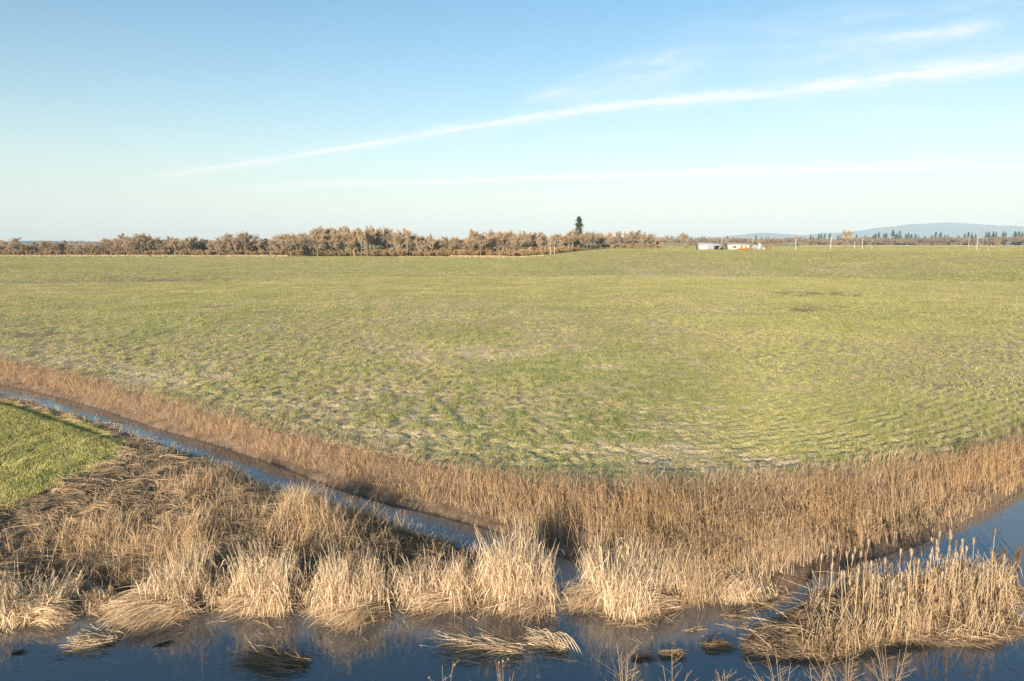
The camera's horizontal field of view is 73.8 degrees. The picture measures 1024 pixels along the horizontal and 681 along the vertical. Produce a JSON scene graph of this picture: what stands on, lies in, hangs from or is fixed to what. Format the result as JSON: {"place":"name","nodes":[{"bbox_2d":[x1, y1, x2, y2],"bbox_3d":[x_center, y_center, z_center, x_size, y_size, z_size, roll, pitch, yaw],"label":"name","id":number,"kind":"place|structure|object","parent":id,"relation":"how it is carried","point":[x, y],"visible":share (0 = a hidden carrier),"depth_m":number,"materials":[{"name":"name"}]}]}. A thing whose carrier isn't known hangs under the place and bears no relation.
{"place":"outdoors","nodes":[
{"label":"outdoors","id":0,"kind":"place"},
{"bbox_2d":[0,399,132,510],"bbox_3d":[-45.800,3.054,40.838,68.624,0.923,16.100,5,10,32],"label":"meadow","id":1,"kind":"structure","parent":0,"point":[50,481],"depth_m":28.32,"materials":[{"name":"plant"}]},
{"bbox_2d":[0,241,444,242],"bbox_3d":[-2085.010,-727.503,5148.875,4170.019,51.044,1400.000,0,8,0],"label":"hills","id":2,"kind":"structure","parent":0,"point":[64,241],"depth_m":5044.37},
{"bbox_2d":[0,392,569,628],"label":"marsh ground","id":3,"kind":"structure","parent":0,"point":[25,513],"depth_m":21.07,"materials":[{"name":"brown plant"}]},
{"bbox_2d":[0,558,92,633],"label":"reed clump","id":4,"kind":"object","parent":3,"relation":"on","point":[41,606],"visible":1,"depth_m":17.43,"materials":[{"name":"beige plant"}]},
{"bbox_2d":[84,532,219,644],"bbox_3d":[-9.194,6.074,17.447,3.369,2.061,3.147,0,8,0],"label":"reed clump","id":5,"kind":"object","parent":3,"relation":"on","point":[168,597],"visible":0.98,"depth_m":17.53,"materials":[{"name":"beige plant"}]},
{"bbox_2d":[186,574,237,610],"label":"grass tuft","id":6,"kind":"object","parent":3,"relation":"on","point":[216,593],"visible":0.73,"depth_m":18.15,"materials":[{"name":"beige plant"}]},
{"bbox_2d":[201,530,321,628],"bbox_3d":[-6.523,5.944,17.839,2.422,2.206,2.972,6,10,35],"label":"reed clump","id":7,"kind":"object","parent":3,"relation":"on","point":[261,590],"visible":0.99,"depth_m":17.72,"materials":[{"name":"beige plant"}]},
{"bbox_2d":[299,531,399,637],"bbox_3d":[-4.237,6.102,17.534,2.704,1.980,2.754,0,8,0],"label":"reed clump","id":8,"kind":"object","parent":3,"relation":"on","point":[356,599],"visible":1,"depth_m":17.46,"materials":[{"name":"beige plant"}]},
{"bbox_2d":[379,543,485,621],"bbox_3d":[-1.958,6.135,17.991,3.141,1.786,2.268,0,8,0],"label":"reed clump","id":9,"kind":"object","parent":3,"relation":"on","point":[432,593],"visible":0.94,"depth_m":17.91,"materials":[{"name":"beige plant"}]},
{"bbox_2d":[471,511,563,629],"bbox_3d":[0.084,5.744,18.061,2.866,2.540,3.198,0,8,0],"label":"reed clump","id":10,"kind":"object","parent":3,"relation":"on","point":[512,576],"visible":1,"depth_m":17.82,"materials":[{"name":"beige plant"}]},
{"bbox_2d":[0,242,1023,490],"bbox_3d":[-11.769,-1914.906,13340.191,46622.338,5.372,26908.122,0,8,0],"label":"field","id":11,"kind":"structure","parent":0,"point":[646,456],"depth_m":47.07,"materials":[{"name":"green plant"}]},
{"bbox_2d":[4,237,23,254],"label":"oak tree","id":12,"kind":"object","parent":11,"relation":"on","point":[15,241],"visible":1,"depth_m":425.24,"materials":[{"name":"brown plant"}]},
{"bbox_2d":[37,240,48,254],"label":"bare tree","id":13,"kind":"object","parent":11,"relation":"on","point":[43,245],"visible":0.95,"depth_m":426.69,"materials":[{"name":"brown plant"}]},
{"bbox_2d":[41,241,60,254],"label":"oak tree","id":14,"kind":"object","parent":11,"relation":"on","point":[55,245],"visible":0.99,"depth_m":427.46,"materials":[{"name":"brown plant"}]},
{"bbox_2d":[73,240,96,254],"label":"oak tree","id":15,"kind":"object","parent":11,"relation":"on","point":[85,248],"visible":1,"depth_m":418.95,"materials":[{"name":"brown plant"}]},
{"bbox_2d":[100,238,121,253],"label":"oak tree","id":16,"kind":"object","parent":11,"relation":"on","point":[109,244],"visible":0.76,"depth_m":426.32,"materials":[{"name":"brown plant"}]},
{"bbox_2d":[109,240,123,251],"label":"bare tree","id":17,"kind":"object","parent":11,"relation":"on","point":[116,245],"visible":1,"depth_m":425.10,"materials":[{"name":"brown plant"}]},
{"bbox_2d":[123,238,138,252],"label":"oak tree","id":18,"kind":"object","parent":11,"relation":"on","point":[133,246],"visible":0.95,"depth_m":421.82,"materials":[{"name":"brown plant"}]},
{"bbox_2d":[126,233,152,254],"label":"bare tree","id":19,"kind":"object","parent":11,"relation":"on","point":[140,237],"visible":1,"depth_m":422.08,"materials":[{"name":"brown plant"}]},
{"bbox_2d":[139,234,156,249],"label":"bare tree","id":20,"kind":"object","parent":11,"relation":"on","point":[148,243],"visible":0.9,"depth_m":425.71,"materials":[{"name":"brown plant"}]},
{"bbox_2d":[152,241,169,254],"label":"oak tree","id":21,"kind":"object","parent":11,"relation":"on","point":[160,246],"visible":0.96,"depth_m":429.25,"materials":[{"name":"brown plant"}]},
{"bbox_2d":[167,238,185,254],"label":"bare tree","id":22,"kind":"object","parent":11,"relation":"on","point":[173,242],"visible":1,"depth_m":427.45,"materials":[{"name":"brown plant"}]},
{"bbox_2d":[179,235,199,254],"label":"oak tree","id":23,"kind":"object","parent":11,"relation":"on","point":[188,243],"visible":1,"depth_m":428.45,"materials":[{"name":"brown plant"}]},
{"bbox_2d":[215,240,230,251],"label":"bare tree","id":24,"kind":"object","parent":11,"relation":"on","point":[223,247],"visible":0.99,"depth_m":424.60,"materials":[{"name":"brown plant"}]},
{"bbox_2d":[221,232,241,254],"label":"oak tree","id":25,"kind":"object","parent":11,"relation":"on","point":[225,238],"visible":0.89,"depth_m":426.23,"materials":[{"name":"brown plant"}]},
{"bbox_2d":[234,230,259,251],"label":"oak tree","id":26,"kind":"object","parent":11,"relation":"on","point":[244,236],"visible":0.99,"depth_m":427.82,"materials":[{"name":"brown plant"}]},
{"bbox_2d":[267,234,284,254],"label":"oak tree","id":27,"kind":"object","parent":11,"relation":"on","point":[273,243],"visible":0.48,"depth_m":422.83,"materials":[{"name":"brown plant"}]},
{"bbox_2d":[276,232,301,256],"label":"oak tree","id":28,"kind":"object","parent":11,"relation":"on","point":[286,242],"visible":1,"depth_m":406.44,"materials":[{"name":"brown plant"}]},
{"bbox_2d":[296,233,306,248],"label":"bare tree","id":29,"kind":"object","parent":11,"relation":"on","point":[302,241],"visible":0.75,"depth_m":430.06,"materials":[{"name":"brown plant"}]},
{"bbox_2d":[301,232,318,255],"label":"oak tree","id":30,"kind":"object","parent":11,"relation":"on","point":[309,243],"visible":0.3,"depth_m":433.40,"materials":[{"name":"brown plant"}]},
{"bbox_2d":[307,232,327,255],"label":"bare tree","id":31,"kind":"object","parent":11,"relation":"on","point":[320,240],"visible":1,"depth_m":420.05,"materials":[{"name":"brown plant"}]},
{"bbox_2d":[317,225,331,255],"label":"bare tree","id":32,"kind":"object","parent":11,"relation":"on","point":[321,231],"visible":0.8,"depth_m":427.23,"materials":[{"name":"brown plant"}]},
{"bbox_2d":[0,230,661,255],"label":"deep wood","id":33,"kind":"object","parent":11,"relation":"on","point":[334,251],"visible":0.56,"depth_m":427.76,"materials":[{"name":"brown plant"}]},
{"bbox_2d":[325,230,346,255],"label":"bare tree","id":34,"kind":"object","parent":11,"relation":"on","point":[335,239],"visible":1,"depth_m":415.94,"materials":[{"name":"brown plant"}]},
{"bbox_2d":[338,226,357,255],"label":"bare tree","id":35,"kind":"object","parent":11,"relation":"on","point":[353,235],"visible":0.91,"depth_m":420.29,"materials":[{"name":"brown plant"}]},
{"bbox_2d":[345,230,360,255],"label":"bare tree","id":36,"kind":"object","parent":11,"relation":"on","point":[354,241],"visible":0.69,"depth_m":421.73,"materials":[{"name":"brown plant"}]},
{"bbox_2d":[355,228,365,256],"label":"bare tree","id":37,"kind":"object","parent":11,"relation":"on","point":[361,238],"visible":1,"depth_m":404.45,"materials":[{"name":"brown plant"}]},
{"bbox_2d":[363,227,373,255],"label":"bare tree","id":38,"kind":"object","parent":11,"relation":"on","point":[367,231],"visible":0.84,"depth_m":413.57,"materials":[{"name":"brown plant"}]},
{"bbox_2d":[368,230,387,255],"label":"bare tree","id":39,"kind":"object","parent":11,"relation":"on","point":[376,235],"visible":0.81,"depth_m":423.89,"materials":[{"name":"brown plant"}]},
{"bbox_2d":[376,226,386,255],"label":"bare tree","id":40,"kind":"object","parent":11,"relation":"on","point":[381,238],"visible":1,"depth_m":423.82,"materials":[{"name":"brown plant"}]},
{"bbox_2d":[371,226,392,255],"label":"oak tree","id":41,"kind":"object","parent":11,"relation":"on","point":[386,231],"visible":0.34,"depth_m":431.29,"materials":[{"name":"brown plant"}]},
{"bbox_2d":[383,231,404,255],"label":"oak tree","id":42,"kind":"object","parent":11,"relation":"on","point":[388,238],"visible":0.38,"depth_m":425.12,"materials":[{"name":"brown plant"}]},
{"bbox_2d":[390,233,403,255],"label":"bare tree","id":43,"kind":"object","parent":11,"relation":"on","point":[396,239],"visible":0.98,"depth_m":416.47,"materials":[{"name":"brown plant"}]},
{"bbox_2d":[398,229,412,255],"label":"bare tree","id":44,"kind":"object","parent":11,"relation":"on","point":[406,239],"visible":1,"depth_m":418.42,"materials":[{"name":"brown plant"}]},
{"bbox_2d":[405,235,416,255],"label":"oak tree","id":45,"kind":"object","parent":11,"relation":"on","point":[412,244],"visible":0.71,"depth_m":424.18,"materials":[{"name":"brown plant"}]},
{"bbox_2d":[413,236,421,255],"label":"bare tree","id":46,"kind":"object","parent":11,"relation":"on","point":[418,242],"visible":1,"depth_m":413.63,"materials":[{"name":"brown plant"}]},
{"bbox_2d":[427,234,435,253],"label":"bare tree","id":47,"kind":"object","parent":11,"relation":"on","point":[431,243],"visible":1,"depth_m":409.15,"materials":[{"name":"brown plant"}]},
{"bbox_2d":[439,236,460,254],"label":"oak tree","id":48,"kind":"object","parent":11,"relation":"on","point":[445,239],"visible":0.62,"depth_m":410.17,"materials":[{"name":"brown plant"}]},
{"bbox_2d":[446,236,461,255],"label":"oak tree","id":49,"kind":"object","parent":11,"relation":"on","point":[455,243],"visible":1,"depth_m":406.77,"materials":[{"name":"brown plant"}]},
{"bbox_2d":[458,238,479,251],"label":"oak tree","id":50,"kind":"object","parent":11,"relation":"on","point":[475,244],"visible":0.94,"depth_m":405.13,"materials":[{"name":"brown plant"}]},
{"bbox_2d":[469,229,496,254],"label":"bare tree","id":51,"kind":"object","parent":11,"relation":"on","point":[477,237],"visible":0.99,"depth_m":400.03,"materials":[{"name":"brown plant"}]},
{"bbox_2d":[485,230,506,255],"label":"oak tree","id":52,"kind":"object","parent":11,"relation":"on","point":[499,241],"visible":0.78,"depth_m":407.50,"materials":[{"name":"brown plant"}]},
{"bbox_2d":[497,234,513,250],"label":"oak tree","id":53,"kind":"object","parent":11,"relation":"on","point":[505,242],"visible":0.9,"depth_m":406.45,"materials":[{"name":"brown plant"}]},
{"bbox_2d":[0,245,1023,257],"bbox_3d":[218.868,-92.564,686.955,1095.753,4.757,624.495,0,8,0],"label":"straw strip","id":54,"kind":"object","parent":11,"relation":"on","point":[126,255],"visible":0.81,"depth_m":409.01,"materials":[{"name":"beige plant"}]},
{"bbox_2d":[508,235,525,255],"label":"bare tree","id":55,"kind":"object","parent":11,"relation":"on","point":[515,242],"visible":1,"depth_m":402.02,"materials":[{"name":"brown plant"}]},
{"bbox_2d":[518,229,532,248],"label":"bare tree","id":56,"kind":"object","parent":11,"relation":"on","point":[529,236],"visible":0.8,"depth_m":407.53,"materials":[{"name":"brown plant"}]},
{"bbox_2d":[521,232,536,255],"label":"oak tree","id":57,"kind":"object","parent":11,"relation":"on","point":[530,242],"visible":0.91,"depth_m":407.60,"materials":[{"name":"brown plant"}]},
{"bbox_2d":[547,234,561,253],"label":"oak tree","id":58,"kind":"object","parent":11,"relation":"on","point":[556,238],"visible":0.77,"depth_m":404.14,"materials":[{"name":"brown plant"}]},
{"bbox_2d":[561,229,584,251],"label":"oak tree","id":59,"kind":"object","parent":11,"relation":"on","point":[572,237],"visible":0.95,"depth_m":399.14,"materials":[{"name":"brown plant"}]},
{"bbox_2d":[570,216,588,250],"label":"conifer tree","id":60,"kind":"object","parent":11,"relation":"on","point":[578,224],"visible":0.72,"depth_m":404.42,"materials":[{"name":"green plant"}]},
{"bbox_2d":[578,232,592,249],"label":"oak tree","id":61,"kind":"object","parent":11,"relation":"on","point":[587,236],"visible":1,"depth_m":392.97,"materials":[{"name":"brown plant"}]},
{"bbox_2d":[610,231,622,245],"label":"bare tree","id":62,"kind":"object","parent":11,"relation":"on","point":[618,235],"visible":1,"depth_m":429.74,"materials":[{"name":"brown plant"}]},
{"bbox_2d":[621,237,635,248],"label":"oak tree","id":63,"kind":"object","parent":11,"relation":"on","point":[630,240],"visible":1,"depth_m":434.48,"materials":[{"name":"brown plant"}]},
{"bbox_2d":[623,230,640,247],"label":"oak tree","id":64,"kind":"object","parent":11,"relation":"on","point":[632,235],"visible":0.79,"depth_m":454.03,"materials":[{"name":"brown plant"}]},
{"bbox_2d":[676,233,689,248],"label":"bare tree","id":65,"kind":"object","parent":11,"relation":"on","point":[682,235],"visible":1,"depth_m":425.26,"materials":[{"name":"brown plant"}]},
{"bbox_2d":[696,242,721,249],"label":"metal barn","id":66,"kind":"structure","parent":11,"relation":"on","point":[706,245],"depth_m":375.32,"materials":[{"name":"white metal"}]},
{"bbox_2d":[725,242,762,249],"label":"farm house","id":67,"kind":"structure","parent":11,"relation":"on","point":[742,246],"depth_m":376.53,"materials":[{"name":"white"}]},
{"bbox_2d":[659,236,1023,245],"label":"wood","id":68,"kind":"object","parent":11,"relation":"on","point":[928,241],"visible":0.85,"depth_m":1015.23,"materials":[{"name":"brown plant"}]},
{"bbox_2d":[838,229,853,248],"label":"bare tree","id":69,"kind":"object","parent":11,"relation":"on","point":[846,237],"visible":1,"depth_m":443.93,"materials":[{"name":"brown plant"}]},
{"bbox_2d":[0,385,1023,680],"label":"water","id":70,"kind":"structure","parent":0,"point":[394,649],"depth_m":16.41,"materials":[{"name":"blue liquid"}]},
{"bbox_2d":[57,575,91,601],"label":"grass tuft","id":71,"kind":"object","parent":70,"relation":"on","point":[84,587],"visible":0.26,"depth_m":18.59,"materials":[{"name":"beige plant"}]},
{"bbox_2d":[51,624,124,670],"bbox_3d":[-10.137,7.180,16.231,1.416,0.199,1.978,0,8,0],"label":"reed mat","id":72,"kind":"object","parent":70,"relation":"on","point":[95,642],"visible":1,"depth_m":16.23,"materials":[{"name":"beige plant"}]},
{"bbox_2d":[67,584,129,620],"bbox_3d":[-10.905,6.738,17.881,1.407,0.623,1.305,-2,8,-14],"label":"grass tuft","id":73,"kind":"object","parent":70,"relation":"on","point":[95,601],"visible":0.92,"depth_m":17.82,"materials":[{"name":"beige plant"}]},
{"bbox_2d":[151,631,179,649],"bbox_3d":[-8.244,7.204,16.357,0.557,0.115,0.833,3,9,19],"label":"debris mat","id":74,"kind":"object","parent":70,"relation":"on","point":[162,644],"visible":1,"depth_m":16.24,"materials":[{"name":"plant"}]},
{"bbox_2d":[215,635,322,680],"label":"reed mat","id":75,"kind":"object","parent":70,"relation":"on","point":[274,659],"visible":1,"depth_m":15.48,"materials":[{"name":"brown plant"}]},
{"bbox_2d":[33,521,771,614],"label":"shore reeds","id":76,"kind":"object","parent":70,"relation":"in","point":[691,583],"visible":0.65,"depth_m":18.26,"materials":[{"name":"beige plant"}]},
{"bbox_2d":[422,623,524,671],"bbox_3d":[-0.922,7.175,15.953,2.527,0.289,2.075,0,8,0],"label":"reed mat","id":77,"kind":"object","parent":70,"relation":"on","point":[495,649],"visible":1,"depth_m":15.93,"materials":[{"name":"beige plant"}]},
{"bbox_2d":[1,567,1016,680],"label":"drifting straw","id":78,"kind":"object","parent":70,"relation":"on","point":[444,661],"visible":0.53,"depth_m":15.66,"materials":[{"name":"beige plant"}]},
{"bbox_2d":[0,354,1023,593],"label":"bank reeds","id":79,"kind":"object","parent":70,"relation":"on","point":[814,496],"visible":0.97,"depth_m":22.74,"materials":[{"name":"brown plant"}]},
{"bbox_2d":[519,625,582,659],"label":"bent reed","id":80,"kind":"object","parent":70,"relation":"on","point":[549,641],"visible":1,"depth_m":16.12,"materials":[{"name":"beige plant"}]},
{"bbox_2d":[552,518,687,631],"bbox_3d":[2.914,5.864,18.141,3.285,2.280,3.504,6,10,37],"label":"reed clump","id":81,"kind":"object","parent":70,"relation":"on","point":[626,598],"visible":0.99,"depth_m":17.74,"materials":[{"name":"beige plant"}]},
{"bbox_2d":[631,650,657,661],"bbox_3d":[3.067,7.295,15.760,0.677,0.104,0.459,0,8,0],"label":"debris mat","id":82,"kind":"object","parent":70,"relation":"on","point":[640,657],"visible":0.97,"depth_m":15.69,"materials":[{"name":"brown plant"}]},
{"bbox_2d":[658,647,687,661],"bbox_3d":[3.762,7.262,15.825,0.752,0.152,0.582,1,8,7],"label":"debris mat","id":83,"kind":"object","parent":70,"relation":"on","point":[665,654],"visible":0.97,"depth_m":15.80,"materials":[{"name":"beige plant"}]},
{"bbox_2d":[683,622,703,631],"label":"debris mat","id":84,"kind":"object","parent":70,"relation":"on","point":[693,629],"visible":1,"depth_m":16.91,"materials":[{"name":"beige plant"}]},
{"bbox_2d":[700,632,738,655],"bbox_3d":[4.922,7.201,16.246,0.947,0.154,1.007,0,8,0],"label":"debris mat","id":85,"kind":"object","parent":70,"relation":"on","point":[716,645],"visible":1,"depth_m":16.13,"materials":[{"name":"brown plant"}]},
{"bbox_2d":[721,608,751,621],"bbox_3d":[5.837,7.032,17.565,1.005,0.111,0.686,-7,11,-40],"label":"debris mat","id":86,"kind":"object","parent":70,"relation":"on","point":[732,614],"visible":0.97,"depth_m":17.54,"materials":[{"name":"beige plant"}]},
{"bbox_2d":[688,561,800,608],"bbox_3d":[6.017,6.462,18.911,3.907,0.876,2.637,0,8,0],"label":"reed clump","id":87,"kind":"object","parent":70,"relation":"on","point":[742,595],"visible":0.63,"depth_m":18.41,"materials":[{"name":"beige plant"}]},
{"bbox_2d":[752,599,775,609],"bbox_3d":[6.703,6.971,18.011,0.916,0.104,0.612,-5,9,-30],"label":"debris mat","id":88,"kind":"object","parent":70,"relation":"on","point":[760,607],"visible":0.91,"depth_m":17.93,"materials":[{"name":"brown plant"}]},
{"bbox_2d":[0,359,1023,609],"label":"ditch bank","id":89,"kind":"structure","parent":0,"point":[796,575],"depth_m":24.37,"materials":[{"name":"beige plant"}]},
{"bbox_2d":[0,383,1023,629],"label":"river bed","id":90,"kind":"object","parent":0,"point":[284,465],"visible":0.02,"depth_m":31.93,"materials":[{"name":"brown soil"}]},
{"bbox_2d":[719,547,1023,669],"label":"marsh island","id":91,"kind":"structure","parent":90,"relation":"on","point":[827,640],"depth_m":16.77,"materials":[{"name":"plant"}]},
{"bbox_2d":[822,562,834,620],"bbox_3d":[7.781,6.213,16.820,0.302,1.614,0.126,0,8,3],"label":"cattail","id":92,"kind":"object","parent":91,"relation":"on","point":[831,565],"visible":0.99,"depth_m":16.79},
{"bbox_2d":[861,566,869,613],"bbox_3d":[8.806,6.259,16.998,0.255,1.435,0.259,6,10,37],"label":"cattail","id":93,"kind":"object","parent":91,"relation":"on","point":[863,587],"visible":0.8,"depth_m":17.00},
{"bbox_2d":[876,573,881,618],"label":"cattail","id":94,"kind":"object","parent":91,"relation":"on","point":[878,578],"visible":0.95,"depth_m":16.52},
{"bbox_2d":[884,579,894,629],"bbox_3d":[9.060,6.423,16.389,0.120,1.509,0.320,-1,8,-9],"label":"cattail","id":95,"kind":"object","parent":91,"relation":"on","point":[892,583],"visible":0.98,"depth_m":16.33},
{"bbox_2d":[902,569,913,624],"bbox_3d":[9.662,6.319,16.613,0.320,1.589,0.120,0,8,0],"label":"cattail","id":96,"kind":"object","parent":91,"relation":"on","point":[910,573],"visible":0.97,"depth_m":16.59},
{"bbox_2d":[933,547,939,596],"bbox_3d":[10.889,6.067,17.475,0.120,1.651,0.289,0,8,2],"label":"cattail","id":97,"kind":"object","parent":91,"relation":"on","point":[938,549],"visible":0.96,"depth_m":17.49},
{"bbox_2d":[949,560,959,620],"bbox_3d":[10.962,6.202,16.818,0.302,1.673,0.126,1,8,9],"label":"cattail","id":98,"kind":"object","parent":91,"relation":"on","point":[956,564],"visible":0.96,"depth_m":16.83},
{"bbox_2d":[982,568,996,625],"bbox_3d":[11.639,6.314,16.653,0.202,1.548,0.279,-4,9,-24],"label":"cattail","id":99,"kind":"object","parent":91,"relation":"on","point":[987,574],"visible":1,"depth_m":16.64},
{"bbox_2d":[994,554,1007,609],"bbox_3d":[12.400,6.165,17.318,0.149,1.624,0.369,-1,8,-9],"label":"cattail","id":100,"kind":"object","parent":91,"relation":"on","point":[1004,559],"visible":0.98,"depth_m":17.29},
{"bbox_2d":[0,0,1023,241],"label":"sky","id":101,"kind":"structure","parent":0,"point":[206,119],"materials":[{"name":"blue"}]},
{"bbox_2d":[651,222,1023,242],"bbox_3d":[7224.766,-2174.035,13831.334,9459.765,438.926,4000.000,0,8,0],"label":"mountains","id":102,"kind":"structure","parent":0,"point":[929,230],"depth_m":13132.68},
{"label":"near bank","id":103,"kind":"structure","parent":0,"visible":0},
{"bbox_2d":[604,644,638,680],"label":"dry weed","id":104,"kind":"object","parent":103,"relation":"on","point":[624,666],"visible":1,"depth_m":13.08,"materials":[{"name":"beige plant"}]},
{"bbox_2d":[744,641,796,680],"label":"dry weed","id":105,"kind":"object","parent":103,"relation":"on","point":[771,669],"visible":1,"depth_m":12.91,"materials":[{"name":"beige plant"}]},
{"bbox_2d":[790,633,863,680],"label":"dry weed","id":106,"kind":"object","parent":103,"relation":"on","point":[831,667],"visible":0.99,"depth_m":12.98,"materials":[{"name":"beige plant"}]},
{"bbox_2d":[866,634,917,680],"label":"dry weed","id":107,"kind":"object","parent":103,"relation":"on","point":[887,666],"visible":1,"depth_m":12.98,"materials":[{"name":"beige plant"}]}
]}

